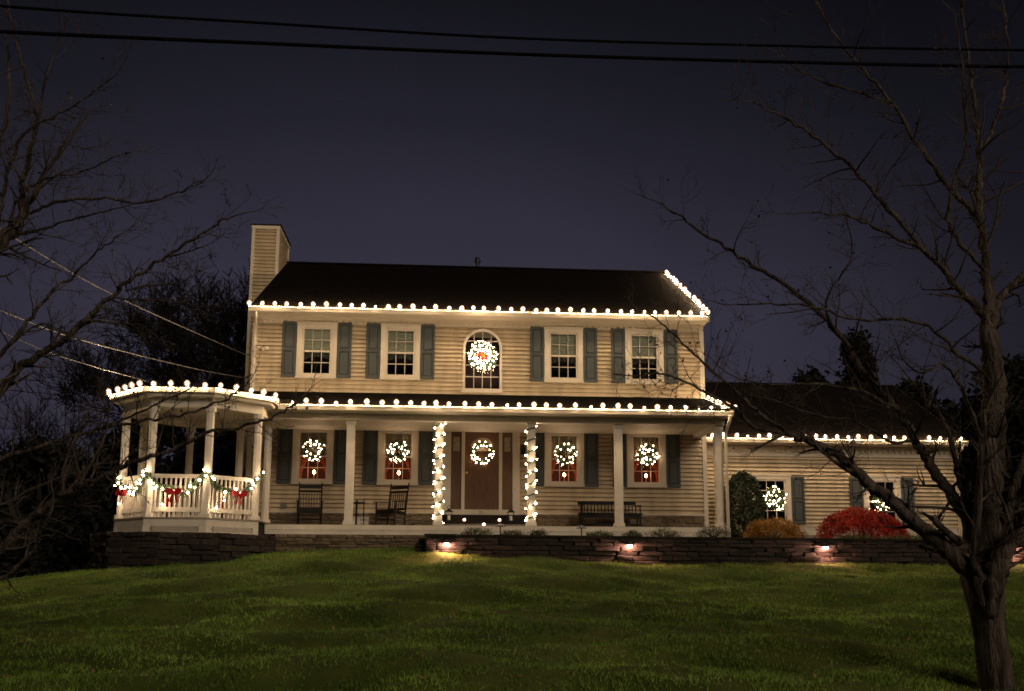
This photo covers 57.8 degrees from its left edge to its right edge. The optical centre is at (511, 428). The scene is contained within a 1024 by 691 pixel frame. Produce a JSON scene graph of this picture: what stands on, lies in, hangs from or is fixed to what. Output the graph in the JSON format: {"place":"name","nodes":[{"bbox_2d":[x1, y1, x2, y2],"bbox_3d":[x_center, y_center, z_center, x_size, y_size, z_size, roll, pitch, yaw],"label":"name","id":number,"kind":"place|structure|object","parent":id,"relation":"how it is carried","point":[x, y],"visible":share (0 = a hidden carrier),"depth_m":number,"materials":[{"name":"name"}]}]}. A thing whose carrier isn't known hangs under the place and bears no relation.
{"place":"outdoors","nodes":[
{"label":"outdoors","id":0,"kind":"place"},
{"bbox_2d":[241,223,709,551],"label":"house","id":1,"kind":"structure","parent":0,"point":[360,343],"depth_m":25.07,"materials":[{"name":"beige"}]},
{"bbox_2d":[0,228,248,355],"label":"power line","id":2,"kind":"object","parent":1,"relation":"attached to","point":[125,300],"visible":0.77,"depth_m":22.21,"materials":[{"name":"grey rubber"}]},
{"bbox_2d":[0,310,248,378],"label":"power line","id":3,"kind":"object","parent":1,"relation":"attached to","point":[121,350],"visible":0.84,"depth_m":21.50,"materials":[{"name":"grey rubber"}]},
{"bbox_2d":[256,346,268,350],"bbox_3d":[-6.628,-2.127,24.699,0.349,0.104,0.198,1,-9,-4],"label":"flood light","id":4,"kind":"object","parent":1,"relation":"attached to","point":[263,348],"visible":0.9,"depth_m":24.64,"materials":[{"name":"beige plastic"}]},
{"bbox_2d":[290,429,333,483],"bbox_3d":[-5.268,0.806,24.792,1.288,1.666,0.850,1,-9,-4],"label":"window","id":5,"kind":"structure","parent":1,"relation":"in","point":[320,477],"depth_m":24.46,"materials":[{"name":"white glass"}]},
{"bbox_2d":[299,433,326,478],"bbox_3d":[-5.255,0.722,24.616,0.790,1.260,0.153,1,-9,-4],"label":"curtain","id":6,"kind":"object","parent":1,"relation":"hanging from","point":[312,448],"visible":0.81,"depth_m":24.62,"materials":[{"name":"red fabric"}]},
{"bbox_2d":[301,438,325,461],"bbox_3d":[-5.219,0.582,24.352,0.678,0.684,0.136,1,-9,-4],"label":"wreath","id":7,"kind":"object","parent":1,"relation":"attached to","point":[305,452],"visible":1,"depth_m":24.36,"materials":[{"name":"plant"}]},
{"bbox_2d":[295,321,337,378],"bbox_3d":[-5.258,-1.985,25.228,1.288,1.656,0.850,1,-9,-4],"label":"window","id":8,"kind":"structure","parent":1,"relation":"in","point":[313,337],"depth_m":24.95,"materials":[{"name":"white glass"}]},
{"bbox_2d":[304,352,329,359],"bbox_3d":[-5.241,-1.952,24.975,0.730,0.244,0.024,1,-9,-4],"label":"lace curtain","id":9,"kind":"object","parent":1,"relation":"attached to","point":[309,355],"visible":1,"depth_m":24.98,"materials":[{"name":"grey fabric"}]},
{"bbox_2d":[376,430,418,484],"bbox_3d":[-3.043,0.838,24.942,1.288,1.666,0.850,1,-9,-4],"label":"window","id":10,"kind":"structure","parent":1,"relation":"in","point":[392,473],"depth_m":24.61,"materials":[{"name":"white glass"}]},
{"bbox_2d":[387,440,408,462],"bbox_3d":[-3.015,0.613,24.501,0.648,0.660,0.141,1,-9,-4],"label":"wreath","id":11,"kind":"object","parent":1,"relation":"attached to","point":[392,447],"visible":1,"depth_m":24.50,"materials":[{"name":"white plant"}]},
{"bbox_2d":[385,434,411,479],"bbox_3d":[-3.030,0.754,24.766,0.790,1.260,0.153,1,-9,-4],"label":"curtain","id":12,"kind":"object","parent":1,"relation":"hanging from","point":[390,438],"visible":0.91,"depth_m":24.77,"materials":[{"name":"red fabric"}]},
{"bbox_2d":[379,323,420,379],"bbox_3d":[-3.033,-1.953,25.378,1.288,1.656,0.850,1,-9,-4],"label":"window","id":13,"kind":"structure","parent":1,"relation":"in","point":[396,338],"depth_m":25.11,"materials":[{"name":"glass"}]},
{"bbox_2d":[388,354,412,361],"bbox_3d":[-3.016,-1.921,25.125,0.730,0.244,0.024,1,-9,-4],"label":"lace curtain","id":14,"kind":"object","parent":1,"relation":"attached to","point":[399,356],"visible":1,"depth_m":25.13,"materials":[{"name":"fabric"}]},
{"bbox_2d":[248,302,709,315],"bbox_3d":[-0.797,-3.212,24.809,12.381,0.171,0.220,1,-9,-4],"label":"light string","id":15,"kind":"object","parent":1,"relation":"attached to","point":[476,310],"visible":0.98,"depth_m":24.77,"materials":[{"name":"white plastic"}]},
{"bbox_2d":[464,432,498,509],"bbox_3d":[-0.802,1.129,24.719,0.910,2.080,0.150,1,-9,-4],"label":"door","id":16,"kind":"structure","parent":1,"relation":"in","point":[481,481],"depth_m":24.72,"materials":[{"name":"brown wood"}]},
{"bbox_2d":[461,329,502,392],"bbox_3d":[-0.817,-1.785,25.407,1.140,1.780,0.645,1,-9,-4],"label":"arched window","id":17,"kind":"structure","parent":1,"relation":"in","point":[475,380],"depth_m":25.63,"materials":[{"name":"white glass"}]},
{"bbox_2d":[470,441,494,464],"bbox_3d":[-0.791,0.650,24.734,0.686,0.711,0.110,1,-9,-4],"label":"wreath","id":18,"kind":"object","parent":1,"relation":"attached to","point":[479,444],"visible":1,"depth_m":24.74,"materials":[{"name":"plant"}]},
{"bbox_2d":[467,341,498,371],"bbox_3d":[-0.787,-1.957,25.016,0.879,0.872,0.227,1,-9,-4],"label":"wreath","id":19,"kind":"object","parent":1,"relation":"attached to","point":[483,354],"visible":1,"depth_m":25.01,"materials":[{"name":"white plastic"}]},
{"bbox_2d":[519,444,525,454],"bbox_3d":[0.283,0.567,24.724,0.180,0.301,0.260,1,-9,-4],"label":"wall sconce","id":20,"kind":"object","parent":1,"relation":"attached to","point":[522,448],"depth_m":24.63,"materials":[{"name":"black metal"}]},
{"bbox_2d":[551,357,575,364],"bbox_3d":[1.403,-1.858,25.424,0.730,0.244,0.024,1,-9,-4],"label":"lace curtain","id":21,"kind":"object","parent":1,"relation":"attached to","point":[561,359],"visible":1,"depth_m":25.43,"materials":[{"name":"fabric"}]},
{"bbox_2d":[551,436,576,480],"bbox_3d":[1.389,0.817,25.064,0.790,1.260,0.153,1,-9,-4],"label":"curtain","id":22,"kind":"object","parent":1,"relation":"hanging from","point":[555,441],"visible":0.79,"depth_m":25.07,"materials":[{"name":"red fabric"}]},
{"bbox_2d":[544,327,583,382],"bbox_3d":[1.387,-1.890,25.676,1.288,1.656,0.850,1,-9,-4],"label":"window","id":23,"kind":"structure","parent":1,"relation":"in","point":[558,341],"depth_m":25.41,"materials":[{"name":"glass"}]},
{"bbox_2d":[544,433,584,486],"bbox_3d":[1.376,0.901,25.241,1.288,1.666,0.850,1,-9,-4],"label":"window","id":24,"kind":"structure","parent":1,"relation":"in","point":[556,479],"depth_m":24.90,"materials":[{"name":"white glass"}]},
{"bbox_2d":[554,442,576,465],"bbox_3d":[1.442,0.690,24.797,0.658,0.666,0.137,1,-9,-4],"label":"wreath","id":25,"kind":"object","parent":1,"relation":"attached to","point":[566,461],"visible":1,"depth_m":24.80,"materials":[{"name":"plant"}]},
{"bbox_2d":[632,359,655,365],"bbox_3d":[3.628,-1.826,25.574,0.730,0.244,0.024,1,-9,-4],"label":"lace curtain","id":26,"kind":"object","parent":1,"relation":"attached to","point":[650,362],"visible":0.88,"depth_m":25.58,"materials":[{"name":"fabric"}]},
{"bbox_2d":[624,328,663,383],"bbox_3d":[3.611,-1.859,25.826,1.288,1.656,0.850,1,-9,-4],"label":"window","id":27,"kind":"structure","parent":1,"relation":"in","point":[636,340],"depth_m":25.55,"materials":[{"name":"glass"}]},
{"bbox_2d":[633,437,658,481],"bbox_3d":[3.614,0.848,25.214,0.790,1.260,0.153,1,-9,-4],"label":"curtain","id":28,"kind":"object","parent":1,"relation":"hanging from","point":[637,442],"visible":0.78,"depth_m":25.22,"materials":[{"name":"red fabric"}]},
{"bbox_2d":[626,434,666,487],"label":"window","id":29,"kind":"structure","parent":1,"relation":"in","point":[638,479],"depth_m":25.05,"materials":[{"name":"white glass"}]},
{"bbox_2d":[636,444,658,466],"bbox_3d":[3.647,0.735,24.940,0.670,0.671,0.170,1,-9,-4],"label":"wreath","id":30,"kind":"object","parent":1,"relation":"attached to","point":[642,455],"visible":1,"depth_m":24.93,"materials":[{"name":"white plant"}]},
{"bbox_2d":[666,271,708,313],"bbox_3d":[5.234,-4.156,28.100,0.195,2.862,5.041,1,-9,-4],"label":"light string","id":31,"kind":"object","parent":1,"relation":"attached to","point":[694,299],"visible":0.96,"depth_m":27.53,"materials":[{"name":"white plastic"}]},
{"bbox_2d":[0,546,1023,690],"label":"ground","id":32,"kind":"structure","parent":0,"point":[316,678],"depth_m":11.42,"materials":[{"name":"green plant"}]},
{"bbox_2d":[0,400,16,445],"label":"bare tree","id":33,"kind":"object","parent":32,"relation":"on","point":[5,426],"visible":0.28,"depth_m":35.87,"materials":[{"name":"brown plant"}]},
{"bbox_2d":[0,465,52,579],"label":"evergreen tree","id":34,"kind":"object","parent":32,"relation":"on","point":[38,564],"visible":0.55,"depth_m":26.24,"materials":[{"name":"green plant"}]},
{"bbox_2d":[0,435,116,572],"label":"evergreen tree","id":35,"kind":"object","parent":32,"relation":"on","point":[72,556],"visible":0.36,"depth_m":32.50,"materials":[{"name":"green plant"}]},
{"bbox_2d":[0,352,172,572],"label":"bare tree","id":36,"kind":"object","parent":32,"relation":"on","point":[29,427],"visible":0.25,"depth_m":35.86,"materials":[{"name":"brown plant"}]},
{"bbox_2d":[53,416,212,567],"bbox_3d":[-13.141,2.329,32.934,5.700,6.537,4.616,6,-10,-32],"label":"evergreen tree","id":37,"kind":"object","parent":32,"relation":"on","point":[91,523],"visible":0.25,"depth_m":32.03,"materials":[{"name":"green plant"}]},
{"bbox_2d":[1,249,304,448],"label":"bare tree","id":38,"kind":"object","parent":32,"relation":"on","point":[182,339],"visible":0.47,"depth_m":32.84,"materials":[{"name":"brown plant"}]},
{"bbox_2d":[0,0,322,598],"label":"bare tree","id":39,"kind":"object","parent":32,"relation":"on","point":[12,230],"visible":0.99,"depth_m":8.28,"materials":[{"name":"brown plant"}]},
{"bbox_2d":[87,531,276,570],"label":"curved wall","id":40,"kind":"structure","parent":32,"relation":"on","point":[112,550],"depth_m":19.61,"materials":[{"name":"stone"}]},
{"bbox_2d":[109,386,279,534],"bbox_3d":[-7.397,0.890,21.846,3.714,3.720,3.714,1,-9,-4],"label":"gazebo","id":41,"kind":"object","parent":40,"relation":"on","point":[140,517],"visible":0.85,"depth_m":20.79,"materials":[{"name":"white paint"}]},
{"bbox_2d":[3,332,144,380],"bbox_3d":[-8.932,-1.654,17.524,0.256,0.415,9.384,0,-9,4],"label":"power line","id":42,"kind":"object","parent":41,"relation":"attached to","point":[74,360],"visible":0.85,"depth_m":19.05,"materials":[{"name":"grey rubber"}]},
{"bbox_2d":[115,489,126,504],"bbox_3d":[-8.569,1.515,20.391,0.367,0.340,0.144,-7,-12,40],"label":"bow","id":43,"kind":"object","parent":41,"relation":"attached to","point":[118,492],"visible":0.93,"depth_m":20.39,"materials":[{"name":"red fabric"}]},
{"bbox_2d":[114,468,148,504],"bbox_3d":[-8.437,1.295,20.567,1.432,0.760,0.212,-7,-12,40],"label":"rail garland","id":44,"kind":"object","parent":41,"relation":"attached to","point":[138,484],"visible":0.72,"depth_m":20.43},
{"bbox_2d":[166,497,171,516],"bbox_3d":[-7.587,1.730,20.505,0.150,0.515,0.143,1,-9,-4],"label":"red candle","id":45,"kind":"object","parent":41,"relation":"on","point":[167,500],"visible":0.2,"depth_m":20.46,"materials":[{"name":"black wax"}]},
{"bbox_2d":[164,488,182,502],"bbox_3d":[-7.278,1.453,19.962,0.367,0.340,0.144,1,-9,-4],"label":"bow","id":46,"kind":"object","parent":41,"relation":"attached to","point":[175,492],"visible":1,"depth_m":19.95,"materials":[{"name":"red fabric"}]},
{"bbox_2d":[145,469,209,505],"bbox_3d":[-7.303,1.282,20.180,1.428,0.813,0.217,1,-9,-4],"label":"rail garland","id":47,"kind":"object","parent":41,"relation":"attached to","point":[157,484],"visible":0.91,"depth_m":20.17},
{"bbox_2d":[107,382,276,397],"bbox_3d":[-7.720,-0.835,21.116,4.237,0.170,2.109,-3,-9,19],"label":"light string","id":48,"kind":"object","parent":41,"relation":"on","point":[139,383],"visible":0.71,"depth_m":20.39,"materials":[{"name":"white plastic"}]},
{"bbox_2d":[221,497,226,517],"bbox_3d":[-6.458,1.777,20.779,0.150,0.515,0.143,1,-9,-4],"label":"red candle","id":49,"kind":"object","parent":41,"relation":"on","point":[222,506],"visible":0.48,"depth_m":20.73,"materials":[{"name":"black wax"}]},
{"bbox_2d":[207,470,263,508],"bbox_3d":[-6.203,1.366,20.700,0.214,0.914,1.425,-7,-12,40],"label":"rail garland","id":50,"kind":"object","parent":41,"relation":"attached to","point":[226,490],"visible":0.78,"depth_m":20.55},
{"bbox_2d":[232,490,247,504],"bbox_3d":[-6.058,1.551,20.560,0.144,0.340,0.367,-7,-12,40],"label":"bow","id":51,"kind":"object","parent":41,"relation":"attached to","point":[236,493],"visible":1,"depth_m":20.56,"materials":[{"name":"red fabric"}]},
{"bbox_2d":[158,428,236,515],"bbox_3d":[-9.848,2.309,31.531,4.242,5.345,4.351,1,-9,-4],"label":"evergreen tree","id":52,"kind":"object","parent":32,"relation":"on","point":[224,454],"visible":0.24,"depth_m":30.93,"materials":[{"name":"green plant"}]},
{"bbox_2d":[275,534,425,551],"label":"ledge wall","id":53,"kind":"structure","parent":32,"relation":"on","point":[332,542],"depth_m":21.66,"materials":[{"name":"stone"}]},
{"bbox_2d":[249,391,733,547],"bbox_3d":[-0.724,0.960,23.373,12.130,4.200,2.702,1,-9,-4],"label":"porch","id":54,"kind":"object","parent":32,"relation":"on","point":[388,414],"visible":0.76,"depth_m":22.72,"materials":[{"name":"white paint"}]},
{"bbox_2d":[296,482,323,523],"bbox_3d":[-5.043,1.886,23.174,0.679,1.133,0.988,2,-9,-12],"label":"rocking chair","id":55,"kind":"object","parent":54,"relation":"on","point":[316,510],"visible":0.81,"depth_m":23.29,"materials":[{"name":"black paint"}]},
{"bbox_2d":[353,499,364,524],"bbox_3d":[-3.918,2.189,23.733,0.320,0.720,0.320,1,-9,-4],"label":"plant stand","id":56,"kind":"object","parent":54,"relation":"on","point":[357,502],"visible":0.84,"depth_m":23.74,"materials":[{"name":"black paint"}]},
{"bbox_2d":[353,516,368,524],"bbox_3d":[-3.994,2.445,24.067,0.540,0.308,0.052,1,-9,-4],"label":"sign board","id":57,"kind":"object","parent":54,"relation":"on","point":[360,520],"visible":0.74,"depth_m":24.07,"materials":[{"name":"white metal"}]},
{"bbox_2d":[371,483,413,524],"bbox_3d":[-2.986,1.915,23.308,0.679,1.133,0.988,-5,-10,30],"label":"rocking chair","id":58,"kind":"object","parent":54,"relation":"on","point":[385,512],"visible":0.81,"depth_m":23.31,"materials":[{"name":"black paint"}]},
{"bbox_2d":[432,422,445,522],"bbox_3d":[-1.781,1.080,22.552,0.354,2.492,0.358,1,-9,-4],"label":"column garland","id":59,"kind":"object","parent":54,"relation":"attached to","point":[443,445],"depth_m":22.49},
{"bbox_2d":[445,505,452,520],"bbox_3d":[-1.627,2.195,23.942,0.210,0.408,0.210,1,-9,-4],"label":"lantern","id":60,"kind":"object","parent":54,"relation":"on","point":[448,510],"visible":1,"depth_m":23.89,"materials":[{"name":"black metal"}]},
{"bbox_2d":[278,399,733,410],"bbox_3d":[-0.109,-0.578,22.244,11.038,0.173,0.213,1,-9,-4],"label":"light string","id":61,"kind":"object","parent":54,"relation":"attached to","point":[492,405],"visible":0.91,"depth_m":22.19,"materials":[{"name":"white plastic"}]},
{"bbox_2d":[507,506,514,520],"bbox_3d":[-0.031,2.218,24.050,0.210,0.408,0.210,1,-9,-4],"label":"lantern","id":62,"kind":"object","parent":54,"relation":"on","point":[511,511],"visible":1,"depth_m":24.04,"materials":[{"name":"black metal"}]},
{"bbox_2d":[524,426,537,521],"bbox_3d":[0.463,1.100,22.703,0.357,2.499,0.362,1,-9,-4],"label":"column garland","id":63,"kind":"object","parent":54,"relation":"attached to","point":[535,470],"depth_m":22.62},
{"bbox_2d":[578,501,642,526],"bbox_3d":[2.554,2.271,24.207,1.640,0.750,0.511,1,-9,-4],"label":"bench","id":64,"kind":"object","parent":54,"relation":"on","point":[581,514],"visible":0.87,"depth_m":24.16,"materials":[{"name":"black paint"}]},
{"bbox_2d":[7,381,1013,572],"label":"woods","id":65,"kind":"object","parent":32,"relation":"on","point":[950,404],"visible":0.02,"depth_m":61.42,"materials":[{"name":"brown plant"}]},
{"bbox_2d":[3,555,1023,690],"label":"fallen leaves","id":66,"kind":"object","parent":32,"relation":"on","point":[453,613],"visible":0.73,"depth_m":12.08,"materials":[{"name":"brown plant"}]},
{"bbox_2d":[415,534,1023,565],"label":"garden wall","id":67,"kind":"structure","parent":32,"relation":"on","point":[652,549],"depth_m":20.34,"materials":[{"name":"stone"}]},
{"bbox_2d":[442,539,450,545],"bbox_3d":[-1.361,2.379,19.367,0.180,0.143,0.180,1,-9,-4],"label":"wall light","id":68,"kind":"object","parent":67,"relation":"attached to","point":[446,542],"visible":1,"depth_m":19.33,"materials":[{"name":"black metal"}]},
{"bbox_2d":[626,541,633,546],"bbox_3d":[2.542,2.498,20.034,0.180,0.143,0.180,1,-9,-4],"label":"wall light","id":69,"kind":"object","parent":67,"relation":"attached to","point":[629,543],"visible":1,"depth_m":19.99,"materials":[{"name":"black metal"}]},
{"bbox_2d":[822,543,829,548],"bbox_3d":[7.029,2.634,20.801,0.180,0.143,0.180,1,-9,-4],"label":"wall light","id":70,"kind":"object","parent":67,"relation":"attached to","point":[825,545],"visible":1,"depth_m":20.76,"materials":[{"name":"black metal"}]},
{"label":"planting bed","id":71,"kind":"structure","parent":67,"relation":"on","visible":0},
{"bbox_2d":[456,526,495,535],"bbox_3d":[-0.770,2.312,20.429,0.789,0.334,0.778,7,-11,-36],"label":"plant","id":72,"kind":"object","parent":71,"relation":"on","point":[475,531],"visible":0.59,"depth_m":20.36,"materials":[{"name":"green plant"}]},
{"bbox_2d":[495,523,505,534],"bbox_3d":[-0.262,2.302,20.622,0.250,0.405,0.244,1,-9,-4],"label":"path light","id":73,"kind":"object","parent":71,"relation":"on","point":[500,525],"visible":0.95,"depth_m":20.58,"materials":[{"name":"black metal"}]},
{"bbox_2d":[501,526,524,534],"bbox_3d":[0.019,2.336,20.526,0.609,0.354,0.549,-5,-10,32],"label":"plant","id":74,"kind":"object","parent":71,"relation":"on","point":[518,532],"visible":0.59,"depth_m":20.47,"materials":[{"name":"green plant"}]},
{"bbox_2d":[525,527,551,534],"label":"plant","id":75,"kind":"object","parent":71,"relation":"on","point":[535,532],"visible":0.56,"depth_m":20.51,"materials":[{"name":"green plant"}]},
{"bbox_2d":[576,525,586,534],"bbox_3d":[1.554,2.342,20.743,0.250,0.375,0.244,1,-9,-4],"label":"path light","id":76,"kind":"object","parent":71,"relation":"on","point":[581,527],"visible":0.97,"depth_m":20.72,"materials":[{"name":"black metal"}]},
{"bbox_2d":[586,530,614,535],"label":"plant","id":77,"kind":"object","parent":71,"relation":"on","point":[596,533],"visible":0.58,"depth_m":20.77,"materials":[{"name":"green plant"}]},
{"bbox_2d":[621,529,641,535],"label":"plant","id":78,"kind":"object","parent":71,"relation":"on","point":[634,534],"visible":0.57,"depth_m":21.07,"materials":[{"name":"green plant"}]},
{"bbox_2d":[642,527,681,536],"bbox_3d":[3.456,2.433,21.221,1.046,0.394,0.839,1,-9,-4],"label":"plant","id":79,"kind":"object","parent":71,"relation":"on","point":[660,534],"visible":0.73,"depth_m":21.11,"materials":[{"name":"green plant"}]},
{"bbox_2d":[693,525,732,536],"bbox_3d":[4.647,2.436,21.541,0.899,0.437,0.830,-6,-11,34],"label":"lavender mound","id":80,"kind":"object","parent":71,"relation":"on","point":[710,531],"visible":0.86,"depth_m":21.46,"materials":[{"name":"green plant"}]},
{"bbox_2d":[724,470,770,537],"bbox_3d":[6.327,2.160,25.352,1.301,2.151,1.242,1,-9,-4],"label":"holly shrub","id":81,"kind":"object","parent":71,"relation":"on","point":[752,485],"visible":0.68,"depth_m":25.08,"materials":[{"name":"green plant"}]},
{"bbox_2d":[741,517,808,537],"bbox_3d":[6.796,2.661,24.073,1.737,0.831,1.399,1,-9,-4],"label":"orange bush","id":82,"kind":"object","parent":71,"relation":"on","point":[756,528],"visible":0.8,"depth_m":23.85,"materials":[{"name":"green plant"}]},
{"bbox_2d":[832,532,880,538],"bbox_3d":[8.546,2.723,22.893,1.204,0.322,1.034,1,-9,-4],"label":"plant","id":83,"kind":"object","parent":71,"relation":"on","point":[852,536],"visible":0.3,"depth_m":22.79,"materials":[{"name":"green plant"}]},
{"bbox_2d":[813,506,911,538],"bbox_3d":[9.363,2.565,24.718,2.775,1.029,2.037,1,-9,-4],"label":"red bush","id":84,"kind":"object","parent":71,"relation":"on","point":[842,521],"visible":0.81,"depth_m":24.29,"materials":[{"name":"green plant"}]},
{"bbox_2d":[880,532,921,538],"bbox_3d":[9.738,2.752,23.069,1.371,0.367,1.102,1,-9,-4],"label":"plant","id":85,"kind":"object","parent":71,"relation":"on","point":[906,536],"visible":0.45,"depth_m":23.01,"materials":[{"name":"green plant"}]},
{"bbox_2d":[602,0,1023,690],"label":"bare tree","id":86,"kind":"object","parent":32,"relation":"on","point":[992,534],"visible":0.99,"depth_m":8.74,"materials":[{"name":"brown plant"}]},
{"bbox_2d":[792,364,840,383],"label":"evergreen tree","id":87,"kind":"object","parent":32,"relation":"on","point":[819,377],"visible":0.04,"depth_m":40.03,"materials":[{"name":"green plant"}]},
{"bbox_2d":[701,382,968,557],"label":"garage","id":88,"kind":"structure","parent":32,"relation":"on","point":[812,503],"depth_m":26.98,"materials":[{"name":"beige wood"}]},
{"bbox_2d":[751,474,791,525],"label":"window","id":89,"kind":"structure","parent":88,"relation":"in","point":[782,481],"depth_m":26.74,"materials":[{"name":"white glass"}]},
{"bbox_2d":[763,486,786,509],"bbox_3d":[7.528,1.998,26.528,0.714,0.710,0.212,1,-9,-4],"label":"wreath","id":90,"kind":"object","parent":88,"relation":"attached to","point":[779,494],"visible":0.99,"depth_m":26.51,"materials":[{"name":"plant"}]},
{"bbox_2d":[711,433,969,440],"bbox_3d":[9.249,0.234,26.512,7.930,0.165,0.177,1,-9,-4],"label":"light string","id":91,"kind":"object","parent":88,"relation":"attached to","point":[827,438],"visible":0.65,"depth_m":26.48,"materials":[{"name":"white plastic"}]},
{"bbox_2d":[873,495,891,512],"bbox_3d":[10.727,2.087,26.736,0.709,0.728,0.204,1,-9,-4],"label":"wreath","id":92,"kind":"object","parent":88,"relation":"attached to","point":[878,504],"visible":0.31,"depth_m":26.71,"materials":[{"name":"plant"}]},
{"bbox_2d":[863,475,901,523],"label":"window","id":93,"kind":"structure","parent":88,"relation":"in","point":[869,502],"depth_m":26.95,"materials":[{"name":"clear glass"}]},
{"bbox_2d":[834,325,881,384],"bbox_3d":[15.225,0.695,39.479,3.331,10.569,3.257,1,-9,-4],"label":"evergreen tree","id":94,"kind":"object","parent":32,"relation":"on","point":[846,377],"visible":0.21,"depth_m":39.89,"materials":[{"name":"green plant"}]},
{"bbox_2d":[895,375,960,431],"bbox_3d":[17.251,1.905,39.469,3.398,8.583,3.889,-9,-12,44],"label":"evergreen tree","id":95,"kind":"object","parent":32,"relation":"on","point":[903,387],"visible":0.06,"depth_m":39.67,"materials":[{"name":"green plant"}]},
{"bbox_2d":[954,355,1023,526],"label":"evergreen tree","id":96,"kind":"object","parent":32,"relation":"on","point":[1014,372],"visible":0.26,"depth_m":30.48,"materials":[{"name":"green plant"}]},
{"bbox_2d":[972,346,1023,485],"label":"evergreen tree","id":97,"kind":"object","parent":32,"relation":"on","point":[1016,357],"visible":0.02,"depth_m":33.69,"materials":[{"name":"green plant"}]},
{"bbox_2d":[0,30,1023,68],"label":"power line","id":98,"kind":"object","parent":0,"point":[82,35],"visible":0.99,"depth_m":8.51,"materials":[{"name":"black rubber"}]},
{"bbox_2d":[0,4,1023,50],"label":"power line","id":99,"kind":"object","parent":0,"point":[456,35],"visible":1,"depth_m":8.97,"materials":[{"name":"black rubber"}]},
{"bbox_2d":[0,0,1023,501],"label":"sky","id":100,"kind":"structure","parent":0,"point":[373,156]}
]}

